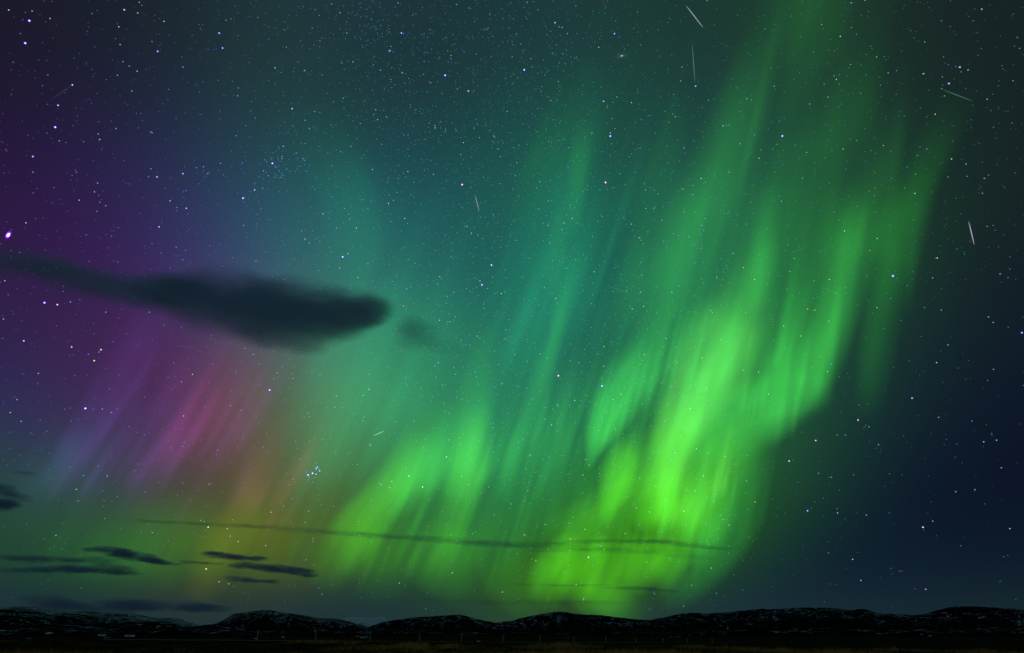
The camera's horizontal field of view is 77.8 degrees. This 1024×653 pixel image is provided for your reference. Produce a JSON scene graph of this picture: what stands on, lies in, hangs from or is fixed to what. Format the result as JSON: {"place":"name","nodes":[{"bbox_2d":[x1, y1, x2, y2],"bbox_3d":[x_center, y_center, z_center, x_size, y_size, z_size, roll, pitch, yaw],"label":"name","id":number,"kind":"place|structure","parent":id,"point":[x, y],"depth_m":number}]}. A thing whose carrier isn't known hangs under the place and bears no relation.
{"place":"outdoors","nodes":[
{"label":"outdoors","id":0,"kind":"place"},
{"bbox_2d":[0,500,16,508],"bbox_3d":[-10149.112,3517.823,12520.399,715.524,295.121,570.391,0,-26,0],"label":"cloud","id":1,"kind":"structure","parent":0,"point":[6,504],"depth_m":12528.70},
{"bbox_2d":[15,557,78,560],"bbox_3d":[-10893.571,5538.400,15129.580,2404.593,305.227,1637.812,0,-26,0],"label":"cloud","id":2,"kind":"structure","parent":0,"point":[30,558],"depth_m":14911.75},
{"bbox_2d":[33,566,127,573],"bbox_3d":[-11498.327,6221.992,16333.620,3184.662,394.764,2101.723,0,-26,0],"label":"cloud","id":3,"kind":"structure","parent":0,"point":[85,569],"depth_m":16488.29},
{"bbox_2d":[16,259,159,301],"bbox_3d":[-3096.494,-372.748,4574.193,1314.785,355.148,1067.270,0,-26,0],"label":"cloud","id":4,"kind":"structure","parent":0,"point":[137,291],"depth_m":4546.49},
{"bbox_2d":[0,606,199,626],"bbox_3d":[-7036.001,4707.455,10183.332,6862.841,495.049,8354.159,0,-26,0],"label":"mountain","id":5,"kind":"structure","parent":0,"point":[97,618],"depth_m":10939.06},
{"bbox_2d":[0,609,245,630],"bbox_3d":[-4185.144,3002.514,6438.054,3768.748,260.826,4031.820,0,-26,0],"label":"mountain","id":6,"kind":"structure","parent":0,"point":[13,619],"depth_m":6540.30},
{"bbox_2d":[93,548,165,563],"bbox_3d":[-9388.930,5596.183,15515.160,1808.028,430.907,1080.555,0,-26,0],"label":"cloud","id":7,"kind":"structure","parent":0,"point":[120,552],"depth_m":15472.29},
{"bbox_2d":[47,600,215,610],"bbox_3d":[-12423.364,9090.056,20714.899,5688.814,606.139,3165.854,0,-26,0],"label":"cloud","id":8,"kind":"structure","parent":0,"point":[124,605],"depth_m":20673.62},
{"bbox_2d":[205,552,263,559],"bbox_3d":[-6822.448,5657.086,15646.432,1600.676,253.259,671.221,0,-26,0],"label":"cloud","id":9,"kind":"structure","parent":0,"point":[229,556],"depth_m":15558.44},
{"bbox_2d":[241,578,272,581],"bbox_3d":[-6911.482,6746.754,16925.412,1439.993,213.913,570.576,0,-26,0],"label":"cloud","id":10,"kind":"structure","parent":0,"point":[247,580],"depth_m":16852.93},
{"bbox_2d":[145,275,384,339],"bbox_3d":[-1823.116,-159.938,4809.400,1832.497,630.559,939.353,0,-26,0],"label":"cloud","id":11,"kind":"structure","parent":0,"point":[258,309],"depth_m":4668.48},
{"bbox_2d":[235,564,312,576],"bbox_3d":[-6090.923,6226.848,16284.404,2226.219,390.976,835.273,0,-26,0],"label":"cloud","id":12,"kind":"structure","parent":0,"point":[290,570],"depth_m":16267.60},
{"bbox_2d":[215,610,366,631],"bbox_3d":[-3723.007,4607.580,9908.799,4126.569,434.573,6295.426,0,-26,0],"label":"mountain","id":13,"kind":"structure","parent":0,"point":[265,620],"depth_m":10003.98},
{"bbox_2d":[341,617,391,626],"bbox_3d":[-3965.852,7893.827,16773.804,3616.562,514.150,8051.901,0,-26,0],"label":"mountain","id":14,"kind":"structure","parent":0,"point":[366,621],"depth_m":17733.43},
{"bbox_2d":[103,639,645,642],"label":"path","id":15,"kind":"structure","parent":0,"point":[412,641],"depth_m":79.18},
{"bbox_2d":[362,615,511,632],"bbox_3d":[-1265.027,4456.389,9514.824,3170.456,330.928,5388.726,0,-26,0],"label":"mountain","id":16,"kind":"structure","parent":0,"point":[455,624],"depth_m":9620.80},
{"bbox_2d":[0,636,1023,652],"bbox_3d":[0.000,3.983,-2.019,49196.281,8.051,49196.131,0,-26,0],"label":"ground","id":17,"kind":"structure","parent":0,"point":[218,644],"depth_m":85.17},
{"bbox_2d":[0,626,1023,636],"bbox_3d":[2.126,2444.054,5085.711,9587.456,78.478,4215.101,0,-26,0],"label":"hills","id":18,"kind":"structure","parent":0,"point":[1016,631],"depth_m":4992.12},
{"bbox_2d":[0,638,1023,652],"bbox_3d":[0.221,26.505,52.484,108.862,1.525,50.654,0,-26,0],"label":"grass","id":19,"kind":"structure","parent":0,"point":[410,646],"depth_m":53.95},
{"bbox_2d":[0,0,1023,624],"label":"sky","id":20,"kind":"structure","parent":0,"point":[691,306]},
{"bbox_2d":[497,611,672,632],"bbox_3d":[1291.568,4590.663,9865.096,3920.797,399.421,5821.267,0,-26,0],"label":"mountain","id":21,"kind":"structure","parent":0,"point":[560,622],"depth_m":9778.23},
{"bbox_2d":[652,607,935,630],"bbox_3d":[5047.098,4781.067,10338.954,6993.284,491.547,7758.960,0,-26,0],"label":"mountain","id":22,"kind":"structure","parent":0,"point":[815,617],"depth_m":10237.99},
{"bbox_2d":[897,606,1023,629],"bbox_3d":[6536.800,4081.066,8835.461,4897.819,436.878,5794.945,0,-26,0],"label":"mountain","id":23,"kind":"structure","parent":0,"point":[962,616],"depth_m":9082.27}
]}

